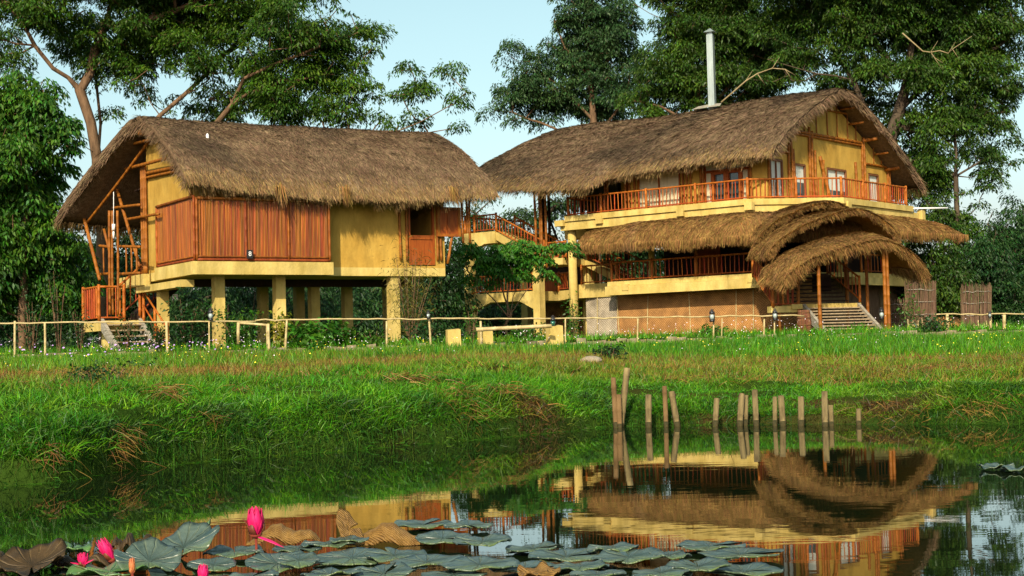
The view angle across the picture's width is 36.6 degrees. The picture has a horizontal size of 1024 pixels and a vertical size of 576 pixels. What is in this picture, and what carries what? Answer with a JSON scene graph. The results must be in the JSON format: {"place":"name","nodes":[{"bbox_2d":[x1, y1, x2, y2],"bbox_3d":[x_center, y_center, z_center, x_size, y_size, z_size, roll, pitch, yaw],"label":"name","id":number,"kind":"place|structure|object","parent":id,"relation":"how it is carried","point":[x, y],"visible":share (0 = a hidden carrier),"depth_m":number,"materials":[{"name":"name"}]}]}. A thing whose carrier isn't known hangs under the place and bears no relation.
{"place":"outdoors","nodes":[
{"label":"outdoors","id":0,"kind":"place"},
{"bbox_2d":[0,424,1023,575],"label":"water","id":1,"kind":"structure","parent":0,"point":[878,500],"depth_m":10.63,"materials":[{"name":"green liquid"}]},
{"bbox_2d":[0,538,66,575],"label":"lily pad","id":2,"kind":"object","parent":1,"relation":"on","point":[21,561],"visible":1,"depth_m":7.44,"materials":[{"name":"plant"}]},
{"bbox_2d":[46,554,109,567],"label":"dried leaf","id":3,"kind":"object","parent":1,"relation":"on","point":[95,557],"visible":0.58,"depth_m":7.55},
{"bbox_2d":[96,537,115,562],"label":"lotus flower","id":4,"kind":"object","parent":1,"relation":"on","point":[105,548],"visible":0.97,"depth_m":7.63,"materials":[{"name":"pink plant"}]},
{"bbox_2d":[66,561,148,575],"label":"lily pad","id":5,"kind":"object","parent":1,"relation":"on","point":[113,569],"visible":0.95,"depth_m":7.22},
{"bbox_2d":[114,537,181,571],"bbox_3d":[-1.740,1.276,7.402,0.322,0.138,0.325,-1,-2,0],"label":"lily pad","id":6,"kind":"object","parent":1,"relation":"on","point":[152,552],"visible":0.9,"depth_m":7.42,"materials":[{"name":"plant"}]},
{"bbox_2d":[162,521,219,554],"bbox_3d":[-1.626,1.268,7.702,0.341,0.177,0.346,-1,-2,0],"label":"lily pad","id":7,"kind":"object","parent":1,"relation":"on","point":[187,537],"visible":0.71,"depth_m":7.76,"materials":[{"name":"plant"}]},
{"bbox_2d":[187,556,235,570],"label":"lily pad","id":8,"kind":"object","parent":1,"relation":"on","point":[220,563],"visible":0.85,"depth_m":7.38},
{"bbox_2d":[203,544,263,557],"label":"lily pad","id":9,"kind":"object","parent":1,"relation":"on","point":[223,551],"visible":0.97,"depth_m":7.81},
{"bbox_2d":[243,506,283,554],"bbox_3d":[-1.261,1.381,7.809,0.194,0.552,0.116,-3,-3,30],"label":"lotus flower","id":10,"kind":"object","parent":1,"relation":"on","point":[254,522],"visible":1,"depth_m":7.83,"materials":[{"name":"pink plant"}]},
{"bbox_2d":[245,550,303,572],"bbox_3d":[-1.107,1.288,7.266,0.305,0.074,0.301,-1,-2,0],"label":"lily pad","id":11,"kind":"object","parent":1,"relation":"on","point":[262,561],"visible":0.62,"depth_m":7.29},
{"bbox_2d":[246,523,320,544],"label":"dried leaf","id":12,"kind":"object","parent":1,"relation":"on","point":[282,533],"visible":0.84,"depth_m":8.24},
{"bbox_2d":[272,545,321,551],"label":"lily pad","id":13,"kind":"object","parent":1,"relation":"on","point":[288,548],"visible":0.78,"depth_m":7.83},
{"bbox_2d":[277,552,319,568],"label":"lily pad","id":14,"kind":"object","parent":1,"relation":"on","point":[299,560],"visible":1,"depth_m":7.22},
{"bbox_2d":[300,540,355,547],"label":"lily pad","id":15,"kind":"object","parent":1,"relation":"on","point":[306,543],"visible":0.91,"depth_m":7.88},
{"bbox_2d":[300,566,360,575],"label":"lily pad","id":16,"kind":"object","parent":1,"relation":"on","point":[330,571],"visible":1,"depth_m":6.74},
{"bbox_2d":[315,547,378,565],"bbox_3d":[-0.776,1.306,7.529,0.375,0.044,0.373,-1,-2,0],"label":"lily pad","id":17,"kind":"object","parent":1,"relation":"on","point":[352,556],"visible":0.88,"depth_m":7.51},
{"bbox_2d":[336,508,363,546],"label":"dried leaf","id":18,"kind":"object","parent":1,"relation":"on","point":[345,522],"visible":0.9,"depth_m":8.13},
{"bbox_2d":[351,561,414,575],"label":"lily pad","id":19,"kind":"object","parent":1,"relation":"on","point":[402,569],"visible":0.98,"depth_m":6.83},
{"bbox_2d":[340,522,426,545],"bbox_3d":[-0.677,1.296,8.150,0.516,0.113,0.108,-2,-2,10],"label":"dried leaf","id":20,"kind":"object","parent":1,"relation":"on","point":[394,533],"visible":0.69,"depth_m":8.11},
{"bbox_2d":[365,547,426,562],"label":"lily pad","id":21,"kind":"object","parent":1,"relation":"on","point":[383,556],"visible":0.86,"depth_m":7.51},
{"bbox_2d":[394,518,452,528],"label":"lily pad","id":22,"kind":"object","parent":1,"relation":"on","point":[427,524],"visible":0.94,"depth_m":8.93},
{"bbox_2d":[390,554,462,567],"bbox_3d":[-0.384,1.262,7.136,0.352,0.037,0.359,-1,-2,0],"label":"lily pad","id":23,"kind":"object","parent":1,"relation":"on","point":[415,560],"visible":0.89,"depth_m":7.18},
{"bbox_2d":[415,530,471,544],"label":"lily pad","id":24,"kind":"object","parent":1,"relation":"on","point":[438,537],"visible":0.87,"depth_m":8.04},
{"bbox_2d":[421,570,486,575],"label":"lily pad","id":25,"kind":"object","parent":1,"relation":"on","point":[451,573],"visible":0.94,"depth_m":6.79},
{"bbox_2d":[443,519,493,528],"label":"lily pad","id":26,"kind":"object","parent":1,"relation":"on","point":[464,523],"visible":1,"depth_m":8.70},
{"bbox_2d":[437,556,520,571],"bbox_3d":[-0.148,1.235,6.924,0.375,0.036,0.371,-1,-2,0],"label":"lily pad","id":27,"kind":"object","parent":1,"relation":"on","point":[468,563],"visible":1,"depth_m":6.91,"materials":[{"name":"plant"}]},
{"bbox_2d":[452,533,511,546],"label":"lily pad","id":28,"kind":"object","parent":1,"relation":"on","point":[492,539],"visible":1,"depth_m":7.78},
{"bbox_2d":[0,423,1023,487],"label":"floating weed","id":29,"kind":"object","parent":1,"relation":"on","point":[433,443],"visible":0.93,"depth_m":17.07,"materials":[{"name":"green plant"}]},
{"bbox_2d":[489,560,559,572],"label":"lily pad","id":30,"kind":"object","parent":1,"relation":"on","point":[531,564],"visible":0.3,"depth_m":7.04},
{"bbox_2d":[505,541,563,553],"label":"lily pad","id":31,"kind":"object","parent":1,"relation":"on","point":[547,545],"visible":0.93,"depth_m":7.71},
{"bbox_2d":[517,560,560,575],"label":"dried lily pad","id":32,"kind":"object","parent":1,"relation":"on","point":[542,568],"visible":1,"depth_m":6.79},
{"bbox_2d":[528,548,599,561],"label":"lily pad","id":33,"kind":"object","parent":1,"relation":"on","point":[572,555],"visible":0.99,"depth_m":7.32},
{"bbox_2d":[553,559,609,570],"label":"lily pad","id":34,"kind":"object","parent":1,"relation":"on","point":[587,565],"visible":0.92,"depth_m":6.94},
{"bbox_2d":[569,569,625,575],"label":"lily pad","id":35,"kind":"object","parent":1,"relation":"on","point":[613,572],"visible":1,"depth_m":6.62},
{"bbox_2d":[587,542,638,551],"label":"lily pad","id":36,"kind":"object","parent":1,"relation":"on","point":[624,546],"visible":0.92,"depth_m":7.37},
{"bbox_2d":[621,367,629,426],"bbox_3d":[1.413,1.657,19.891,0.275,1.265,0.092,0,-3,-25],"label":"bamboo stake","id":37,"kind":"object","parent":1,"relation":"in","point":[625,384],"visible":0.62,"depth_m":19.89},
{"bbox_2d":[591,547,665,563],"bbox_3d":[0.537,1.235,7.145,0.347,0.045,0.347,-1,-2,0],"label":"lily pad","id":38,"kind":"object","parent":1,"relation":"on","point":[632,556],"visible":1,"depth_m":7.15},
{"bbox_2d":[632,566,688,575],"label":"lily pad","id":39,"kind":"object","parent":1,"relation":"on","point":[665,571],"visible":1,"depth_m":6.53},
{"bbox_2d":[665,557,731,571],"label":"lily pad","id":40,"kind":"object","parent":1,"relation":"on","point":[708,564],"visible":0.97,"depth_m":6.71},
{"bbox_2d":[676,540,745,550],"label":"lily pad","id":41,"kind":"object","parent":1,"relation":"on","point":[703,545],"visible":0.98,"depth_m":7.63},
{"bbox_2d":[698,547,783,558],"bbox_3d":[1.075,1.242,7.221,0.405,0.034,0.395,-1,-2,0],"label":"lily pad","id":42,"kind":"object","parent":1,"relation":"on","point":[736,552],"visible":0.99,"depth_m":7.24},
{"bbox_2d":[704,562,783,575],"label":"lily pad","id":43,"kind":"object","parent":1,"relation":"on","point":[757,569],"visible":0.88,"depth_m":6.76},
{"bbox_2d":[0,329,1023,485],"bbox_3d":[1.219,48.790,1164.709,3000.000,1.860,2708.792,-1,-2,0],"label":"ground","id":44,"kind":"structure","parent":0,"point":[25,476],"depth_m":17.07,"materials":[{"name":"green plant"}]},
{"bbox_2d":[13,283,53,353],"bbox_3d":[-14.761,0.942,47.550,1.252,2.216,1.241,0,-3,-33],"label":"shrub","id":45,"kind":"object","parent":44,"relation":"on","point":[32,330],"visible":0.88,"depth_m":47.45,"materials":[{"name":"green plant"}]},
{"bbox_2d":[0,65,106,349],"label":"leafy tree","id":46,"kind":"object","parent":44,"relation":"on","point":[37,130],"visible":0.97,"depth_m":55.90,"materials":[{"name":"green plant"}]},
{"bbox_2d":[39,255,72,352],"bbox_3d":[-14.133,0.511,48.117,1.101,3.088,1.128,-3,-3,40],"label":"shrub","id":47,"kind":"object","parent":44,"relation":"on","point":[56,330],"visible":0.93,"depth_m":48.10,"materials":[{"name":"green plant"}]},
{"bbox_2d":[0,216,128,349],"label":"background tree","id":48,"kind":"object","parent":44,"relation":"on","point":[70,326],"visible":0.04,"depth_m":71.72,"materials":[{"name":"green plant"}]},
{"bbox_2d":[66,297,97,351],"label":"shrub","id":49,"kind":"object","parent":44,"relation":"on","point":[80,342],"visible":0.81,"depth_m":48.67,"materials":[{"name":"green plant"}]},
{"bbox_2d":[50,356,158,384],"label":"grass","id":50,"kind":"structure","parent":44,"relation":"on","point":[88,373],"depth_m":17.46,"materials":[{"name":"green plant"}]},
{"bbox_2d":[105,312,145,350],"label":"shrub","id":51,"kind":"object","parent":44,"relation":"on","point":[128,338],"visible":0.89,"depth_m":49.31,"materials":[{"name":"green plant"}]},
{"bbox_2d":[64,229,200,346],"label":"background tree","id":52,"kind":"object","parent":44,"relation":"on","point":[122,268],"visible":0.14,"depth_m":76.67,"materials":[{"name":"green plant"}]},
{"bbox_2d":[131,323,174,350],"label":"shrub","id":53,"kind":"object","parent":44,"relation":"on","point":[159,338],"visible":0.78,"depth_m":47.35,"materials":[{"name":"green plant"}]},
{"bbox_2d":[159,286,212,348],"bbox_3d":[-10.248,0.962,48.750,1.670,2.050,1.523,-1,-2,0],"label":"shrub","id":54,"kind":"object","parent":44,"relation":"on","point":[181,330],"visible":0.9,"depth_m":48.52,"materials":[{"name":"green plant"}]},
{"bbox_2d":[138,287,272,346],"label":"background tree","id":55,"kind":"object","parent":44,"relation":"on","point":[205,297],"visible":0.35,"depth_m":71.40,"materials":[{"name":"green plant"}]},
{"bbox_2d":[202,304,263,348],"bbox_3d":[-8.651,1.214,48.628,1.887,1.462,1.898,-3,-3,29],"label":"shrub","id":56,"kind":"object","parent":44,"relation":"on","point":[243,331],"visible":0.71,"depth_m":48.52,"materials":[{"name":"green plant"}]},
{"bbox_2d":[0,0,475,349],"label":"rain tree","id":57,"kind":"object","parent":44,"relation":"on","point":[149,32],"visible":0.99,"depth_m":63.05,"materials":[{"name":"green plant"}]},
{"bbox_2d":[203,287,340,343],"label":"background tree","id":58,"kind":"object","parent":44,"relation":"on","point":[252,302],"visible":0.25,"depth_m":79.37,"materials":[{"name":"green plant"}]},
{"bbox_2d":[52,114,500,349],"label":"stilt house","id":59,"kind":"structure","parent":44,"relation":"on","point":[217,207],"depth_m":51.68,"materials":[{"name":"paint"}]},
{"bbox_2d":[264,307,294,346],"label":"shrub","id":60,"kind":"object","parent":44,"relation":"on","point":[279,333],"visible":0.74,"depth_m":48.29,"materials":[{"name":"green plant"}]},
{"bbox_2d":[206,287,409,345],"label":"background tree","id":61,"kind":"object","parent":44,"relation":"on","point":[365,303],"visible":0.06,"depth_m":124.32,"materials":[{"name":"green plant"}]},
{"bbox_2d":[287,316,349,347],"bbox_3d":[-6.000,1.353,47.677,2.042,0.979,2.011,-1,-2,0],"label":"shrub","id":62,"kind":"object","parent":44,"relation":"on","point":[311,328],"visible":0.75,"depth_m":47.47,"materials":[{"name":"green plant"}]},
{"bbox_2d":[286,287,365,341],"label":"background tree","id":63,"kind":"object","parent":44,"relation":"on","point":[327,293],"visible":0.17,"depth_m":89.69,"materials":[{"name":"green plant"}]},
{"bbox_2d":[325,314,367,345],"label":"shrub","id":64,"kind":"object","parent":44,"relation":"on","point":[343,332],"visible":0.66,"depth_m":48.26,"materials":[{"name":"green plant"}]},
{"bbox_2d":[271,279,428,342],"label":"background tree","id":65,"kind":"object","parent":44,"relation":"on","point":[374,327],"visible":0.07,"depth_m":147.84,"materials":[{"name":"green plant"}]},
{"bbox_2d":[347,323,392,345],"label":"shrub","id":66,"kind":"object","parent":44,"relation":"on","point":[371,340],"visible":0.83,"depth_m":47.35,"materials":[{"name":"green plant"}]},
{"bbox_2d":[0,314,803,356],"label":"bamboo fence","id":67,"kind":"object","parent":44,"relation":"on","point":[167,340],"visible":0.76,"depth_m":44.65,"materials":[{"name":"wood"}]},
{"bbox_2d":[369,236,442,343],"bbox_3d":[-3.354,-0.046,49.610,2.367,3.791,2.398,-1,-2,0],"label":"feathery plant","id":68,"kind":"object","parent":44,"relation":"on","point":[406,286],"visible":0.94,"depth_m":49.49,"materials":[{"name":"green plant"}]},
{"bbox_2d":[402,322,456,343],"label":"shrub","id":69,"kind":"object","parent":44,"relation":"on","point":[424,333],"visible":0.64,"depth_m":48.19,"materials":[{"name":"green plant"}]},
{"bbox_2d":[400,237,486,338],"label":"background tree","id":70,"kind":"object","parent":44,"relation":"on","point":[453,306],"visible":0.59,"depth_m":71.64,"materials":[{"name":"green plant"}]},
{"bbox_2d":[381,248,533,340],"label":"background tree","id":71,"kind":"object","parent":44,"relation":"on","point":[463,330],"visible":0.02,"depth_m":132.15,"materials":[{"name":"green plant"}]},
{"bbox_2d":[461,302,484,342],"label":"shrub","id":72,"kind":"object","parent":44,"relation":"on","point":[473,325],"visible":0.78,"depth_m":48.47,"materials":[{"name":"green plant"}]},
{"bbox_2d":[445,196,522,337],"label":"background tree","id":73,"kind":"object","parent":44,"relation":"on","point":[474,212],"visible":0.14,"depth_m":96.00,"materials":[{"name":"green plant"}]},
{"bbox_2d":[452,254,533,338],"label":"background tree","id":74,"kind":"object","parent":44,"relation":"on","point":[487,312],"visible":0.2,"depth_m":83.53,"materials":[{"name":"green plant"}]},
{"bbox_2d":[0,329,1017,357],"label":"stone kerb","id":75,"kind":"structure","parent":44,"relation":"on","point":[577,341],"depth_m":46.35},
{"bbox_2d":[0,287,1017,350],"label":"wood","id":76,"kind":"object","parent":44,"relation":"on","point":[52,343],"visible":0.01,"depth_m":162.67,"materials":[{"name":"wood"}]},
{"bbox_2d":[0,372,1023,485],"bbox_3d":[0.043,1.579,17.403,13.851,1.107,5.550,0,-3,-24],"label":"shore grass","id":77,"kind":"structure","parent":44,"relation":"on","point":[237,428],"depth_m":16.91,"materials":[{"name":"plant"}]},
{"bbox_2d":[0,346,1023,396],"bbox_3d":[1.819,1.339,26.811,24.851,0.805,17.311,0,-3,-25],"label":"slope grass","id":78,"kind":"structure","parent":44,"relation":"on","point":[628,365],"depth_m":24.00,"materials":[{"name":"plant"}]},
{"bbox_2d":[0,346,1023,396],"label":"dry grass","id":79,"kind":"structure","parent":44,"relation":"on","point":[478,361],"depth_m":24.83,"materials":[{"name":"plant"}]},
{"bbox_2d":[0,319,1023,355],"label":"yard grass","id":80,"kind":"structure","parent":44,"relation":"on","point":[602,336],"depth_m":48.18,"materials":[{"name":"plant"}]},
{"bbox_2d":[2,357,1023,477],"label":"dead straw","id":81,"kind":"object","parent":44,"relation":"on","point":[175,391],"visible":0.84,"depth_m":18.50,"materials":[{"name":"brown plant"}]},
{"bbox_2d":[452,237,584,336],"bbox_3d":[0.301,0.043,60.043,5.220,4.081,1.697,-1,-2,0],"label":"young tree","id":82,"kind":"object","parent":44,"relation":"on","point":[515,261],"visible":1,"depth_m":59.89,"materials":[{"name":"green plant"}]},
{"bbox_2d":[498,322,545,340],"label":"shrub","id":83,"kind":"object","parent":44,"relation":"on","point":[522,334],"visible":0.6,"depth_m":49.92,"materials":[{"name":"green plant"}]},
{"bbox_2d":[488,190,586,255],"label":"background tree","id":84,"kind":"object","parent":44,"relation":"on","point":[558,205],"visible":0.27,"depth_m":95.60,"materials":[{"name":"green plant"}]},
{"bbox_2d":[546,325,563,343],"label":"concrete block","id":85,"kind":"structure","parent":44,"relation":"on","point":[553,333],"depth_m":45.44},
{"bbox_2d":[474,0,658,282],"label":"tall tree","id":86,"kind":"object","parent":44,"relation":"on","point":[590,48],"visible":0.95,"depth_m":92.25,"materials":[{"name":"green plant"}]},
{"bbox_2d":[559,291,582,337],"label":"shrub","id":87,"kind":"object","parent":44,"relation":"on","point":[572,323],"visible":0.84,"depth_m":52.94,"materials":[{"name":"green plant"}]},
{"bbox_2d":[586,340,633,359],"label":"shrub","id":88,"kind":"object","parent":44,"relation":"on","point":[610,352],"visible":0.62,"depth_m":29.93,"materials":[{"name":"green plant"}]},
{"bbox_2d":[601,247,663,280],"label":"background tree","id":89,"kind":"object","parent":44,"relation":"on","point":[643,255],"visible":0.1,"depth_m":96.32,"materials":[{"name":"green plant"}]},
{"bbox_2d":[450,28,968,337],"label":"house","id":90,"kind":"structure","parent":44,"relation":"on","point":[782,204],"depth_m":68.60,"materials":[{"name":"paint"}]},
{"bbox_2d":[637,169,680,208],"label":"window","id":91,"kind":"structure","parent":90,"relation":"in","point":[665,180],"depth_m":69.00,"materials":[{"name":"white glass"}]},
{"bbox_2d":[698,243,720,276],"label":"inner door","id":92,"kind":"structure","parent":90,"relation":"in","point":[702,251],"depth_m":69.97,"materials":[{"name":"red wood"}]},
{"bbox_2d":[711,170,725,201],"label":"door","id":93,"kind":"structure","parent":90,"relation":"in","point":[717,176],"depth_m":67.04,"materials":[{"name":"red wood"}]},
{"bbox_2d":[726,169,740,200],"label":"door","id":94,"kind":"structure","parent":90,"relation":"in","point":[734,174],"depth_m":66.57,"materials":[{"name":"red wood"}]},
{"bbox_2d":[770,159,783,197],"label":"window","id":95,"kind":"structure","parent":90,"relation":"in","point":[776,167],"depth_m":66.13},
{"bbox_2d":[795,163,806,197],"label":"window","id":96,"kind":"structure","parent":90,"relation":"in","point":[800,168],"depth_m":67.85,"materials":[{"name":"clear glass"}]},
{"bbox_2d":[827,167,846,197],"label":"window","id":97,"kind":"structure","parent":90,"relation":"in","point":[831,172],"depth_m":70.21,"materials":[{"name":"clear glass"}]},
{"bbox_2d":[613,0,820,118],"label":"spreading tree","id":98,"kind":"object","parent":44,"relation":"on","point":[677,71],"visible":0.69,"depth_m":83.93,"materials":[{"name":"green plant"}]},
{"bbox_2d":[797,310,811,332],"bbox_3d":[9.821,1.177,51.986,0.510,0.870,0.510,-1,-2,0],"label":"woven barrel","id":99,"kind":"object","parent":44,"relation":"on","point":[805,320],"visible":0.77,"depth_m":51.81,"materials":[{"name":"wicker"}]},
{"bbox_2d":[732,0,1023,207],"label":"rain tree","id":100,"kind":"object","parent":44,"relation":"on","point":[977,72],"visible":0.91,"depth_m":78.01,"materials":[{"name":"green plant"}]},
{"bbox_2d":[890,294,908,328],"bbox_3d":[16.255,1.213,64.867,0.844,1.931,0.521,-1,-2,0],"label":"twig screen","id":101,"kind":"object","parent":44,"relation":"on","point":[893,307],"visible":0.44,"depth_m":64.73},
{"bbox_2d":[890,283,925,326],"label":"shrub","id":102,"kind":"object","parent":44,"relation":"on","point":[912,317],"visible":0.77,"depth_m":59.91,"materials":[{"name":"green plant"}]},
{"bbox_2d":[904,279,936,325],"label":"twig screen","id":103,"kind":"object","parent":44,"relation":"on","point":[923,303],"visible":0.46,"depth_m":65.65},
{"bbox_2d":[904,312,955,331],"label":"shrub","id":104,"kind":"object","parent":44,"relation":"on","point":[933,323],"visible":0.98,"depth_m":46.80,"materials":[{"name":"green plant"}]},
{"bbox_2d":[879,235,992,326],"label":"background tree","id":105,"kind":"object","parent":44,"relation":"on","point":[938,263],"visible":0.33,"depth_m":69.29,"materials":[{"name":"green plant"}]},
{"bbox_2d":[892,110,1023,312],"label":"slender tree","id":106,"kind":"object","parent":44,"relation":"on","point":[938,176],"visible":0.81,"depth_m":76.07,"materials":[{"name":"green plant"}]},
{"bbox_2d":[960,282,991,327],"bbox_3d":[18.925,0.878,62.859,1.231,2.300,0.684,-1,-2,0],"label":"twig screen","id":107,"kind":"object","parent":44,"relation":"on","point":[966,307],"visible":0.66,"depth_m":62.67,"materials":[{"name":"wood"}]},
{"bbox_2d":[941,208,1023,325],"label":"background tree","id":108,"kind":"object","parent":44,"relation":"on","point":[996,258],"visible":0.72,"depth_m":71.53,"materials":[{"name":"green plant"}]},
{"bbox_2d":[991,191,1023,269],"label":"background tree","id":109,"kind":"object","parent":44,"relation":"on","point":[1020,206],"visible":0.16,"depth_m":80.64,"materials":[{"name":"green plant"}]},
{"bbox_2d":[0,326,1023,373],"bbox_3d":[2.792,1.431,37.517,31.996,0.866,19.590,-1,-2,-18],"label":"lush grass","id":110,"kind":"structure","parent":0,"point":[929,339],"depth_m":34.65,"materials":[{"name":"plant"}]},
{"bbox_2d":[0,330,1023,373],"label":"meadow grass","id":111,"kind":"structure","parent":0,"point":[248,355],"depth_m":31.99,"materials":[{"name":"plant"}]},
{"bbox_2d":[0,0,1023,345],"label":"sky","id":112,"kind":"structure","parent":0,"point":[430,32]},
{"bbox_2d":[476,324,551,331],"bbox_3d":[0.056,1.153,44.793,2.192,0.183,0.141,-1,-2,-5],"label":"bamboo barrier","id":113,"kind":"object","parent":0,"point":[495,328],"visible":1,"depth_m":44.75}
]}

